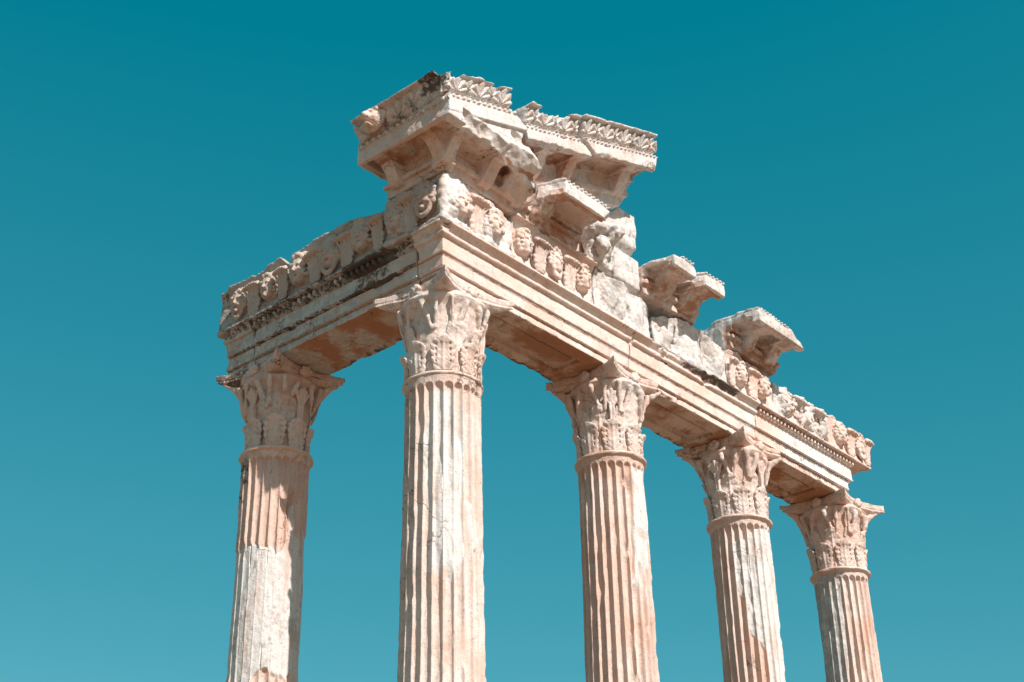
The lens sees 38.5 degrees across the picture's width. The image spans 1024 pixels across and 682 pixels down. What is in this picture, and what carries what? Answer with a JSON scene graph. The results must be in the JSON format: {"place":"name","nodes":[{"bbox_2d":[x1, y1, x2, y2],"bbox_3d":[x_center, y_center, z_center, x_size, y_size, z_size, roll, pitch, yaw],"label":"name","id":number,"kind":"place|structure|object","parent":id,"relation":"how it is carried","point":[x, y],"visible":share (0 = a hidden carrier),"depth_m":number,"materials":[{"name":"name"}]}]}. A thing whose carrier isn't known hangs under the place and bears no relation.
{"place":"outdoors","nodes":[
{"label":"outdoors","id":0,"kind":"place"},
{"bbox_2d":[0,0,1023,681],"label":"sky","id":1,"kind":"structure","parent":0,"point":[850,173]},
{"bbox_3d":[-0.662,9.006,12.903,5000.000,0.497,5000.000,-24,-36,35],"label":"ground","id":2,"kind":"structure","parent":0,"visible":0},
{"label":"platform","id":3,"kind":"structure","parent":2,"relation":"on","visible":0},
{"bbox_2d":[216,347,344,681],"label":"fluted column","id":4,"kind":"structure","parent":3,"relation":"on","point":[280,396],"depth_m":18.55,"materials":[{"name":"beige stone"}]},
{"bbox_2d":[223,318,256,374],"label":"architrave block","id":5,"kind":"structure","parent":4,"relation":"on","point":[240,348],"depth_m":19.81,"materials":[{"name":"stone"}]},
{"bbox_2d":[248,237,420,374],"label":"architrave block","id":6,"kind":"structure","parent":4,"relation":"on","point":[334,322],"depth_m":18.87,"materials":[{"name":"stone"}]},
{"bbox_2d":[217,257,294,339],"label":"frieze block","id":7,"kind":"structure","parent":6,"relation":"on","point":[271,284],"depth_m":19.84,"materials":[{"name":"stone"}]},
{"bbox_2d":[288,210,388,293],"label":"frieze block","id":8,"kind":"structure","parent":6,"relation":"on","point":[339,247],"depth_m":18.87,"materials":[{"name":"stone"}]},
{"bbox_2d":[374,264,514,681],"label":"fluted column","id":9,"kind":"structure","parent":3,"relation":"on","point":[443,315],"depth_m":16.58,"materials":[{"name":"stone"}]},
{"bbox_2d":[410,218,635,381],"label":"architrave block","id":10,"kind":"structure","parent":9,"relation":"on","point":[548,328],"depth_m":18.93,"materials":[{"name":"stone"}]},
{"bbox_2d":[382,172,515,257],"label":"frieze block","id":11,"kind":"structure","parent":10,"relation":"on","point":[447,198],"depth_m":18.11,"materials":[{"name":"stone"}]},
{"bbox_2d":[350,70,541,218],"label":"corner cornice","id":12,"kind":"structure","parent":11,"relation":"on","point":[465,129],"depth_m":18.31,"materials":[{"name":"stone"}]},
{"bbox_2d":[506,213,597,303],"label":"frieze block","id":13,"kind":"structure","parent":10,"relation":"on","point":[559,262],"depth_m":19.19,"materials":[{"name":"stone"}]},
{"bbox_2d":[527,178,609,249],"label":"bracket cornice","id":14,"kind":"structure","parent":13,"relation":"on","point":[564,210],"depth_m":19.38,"materials":[{"name":"stone"}]},
{"bbox_2d":[515,101,591,183],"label":"raking cornice","id":15,"kind":"structure","parent":14,"relation":"on","point":[556,147],"depth_m":19.55,"materials":[{"name":"stone"}]},
{"bbox_2d":[576,236,605,275],"bbox_3d":[0.467,-1.564,20.274,0.671,1.170,1.898,-24,-36,35],"label":"tympanum stone","id":16,"kind":"object","parent":13,"relation":"on","point":[580,248],"visible":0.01,"depth_m":20.21,"materials":[{"name":"stone"}]},
{"bbox_2d":[570,114,657,209],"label":"raking cornice","id":17,"kind":"structure","parent":16,"relation":"on","point":[615,163],"depth_m":20.72,"materials":[{"name":"stone"}]},
{"bbox_2d":[591,268,649,336],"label":"frieze block","id":18,"kind":"structure","parent":10,"relation":"on","point":[613,297],"depth_m":20.23,"materials":[{"name":"stone"}]},
{"bbox_2d":[581,221,624,273],"bbox_3d":[1.299,-1.326,20.240,0.555,0.710,0.647,-24,-36,35],"label":"broken bracket","id":19,"kind":"object","parent":18,"relation":"on","point":[600,240],"visible":0.86,"depth_m":20.14,"materials":[{"name":"stone"}]},
{"bbox_2d":[603,207,639,295],"bbox_3d":[1.381,-1.244,21.149,0.846,1.437,0.761,-24,-36,35],"label":"tympanum stone","id":20,"kind":"object","parent":18,"relation":"on","point":[625,271],"visible":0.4,"depth_m":20.82,"materials":[{"name":"stone"}]},
{"bbox_2d":[545,355,660,681],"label":"fluted column","id":21,"kind":"structure","parent":3,"relation":"on","point":[608,401],"depth_m":18.88,"materials":[{"name":"beige stone"}]},
{"bbox_2d":[675,425,785,681],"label":"fluted column","id":22,"kind":"structure","parent":3,"relation":"on","point":[733,470],"depth_m":21.12,"materials":[{"name":"beige stone"}]},
{"bbox_2d":[625,330,759,447],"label":"architrave block","id":23,"kind":"structure","parent":22,"relation":"on","point":[689,406],"depth_m":21.28,"materials":[{"name":"stone"}]},
{"bbox_2d":[648,316,704,369],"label":"frieze block","id":24,"kind":"structure","parent":23,"relation":"on","point":[677,337],"depth_m":21.18,"materials":[{"name":"stone"}]},
{"bbox_2d":[636,254,724,324],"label":"bracket cornice","id":25,"kind":"structure","parent":24,"relation":"on","point":[674,286],"depth_m":21.08,"materials":[{"name":"stone"}]},
{"bbox_2d":[699,334,727,383],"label":"frieze block","id":26,"kind":"structure","parent":23,"relation":"on","point":[712,356],"depth_m":21.74,"materials":[{"name":"stone"}]},
{"bbox_2d":[779,487,884,681],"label":"fluted column","id":27,"kind":"structure","parent":3,"relation":"on","point":[833,527],"depth_m":23.32,"materials":[{"name":"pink stone"}]},
{"bbox_2d":[753,403,856,504],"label":"architrave block","id":28,"kind":"structure","parent":27,"relation":"on","point":[810,466],"depth_m":23.33,"materials":[{"name":"stone"}]},
{"bbox_2d":[723,349,775,410],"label":"frieze block","id":29,"kind":"structure","parent":28,"relation":"on","point":[748,379],"depth_m":22.30,"materials":[{"name":"stone"}]},
{"bbox_2d":[703,307,803,376],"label":"bracket cornice","id":30,"kind":"structure","parent":29,"relation":"on","point":[761,339],"depth_m":22.48,"materials":[{"name":"stone"}]},
{"bbox_2d":[770,382,828,440],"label":"frieze block","id":31,"kind":"structure","parent":28,"relation":"on","point":[802,412],"depth_m":23.30,"materials":[{"name":"stone"}]},
{"bbox_2d":[825,415,873,474],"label":"frieze block","id":32,"kind":"structure","parent":28,"relation":"on","point":[851,442],"depth_m":24.34,"materials":[{"name":"beige stone"}]}
]}

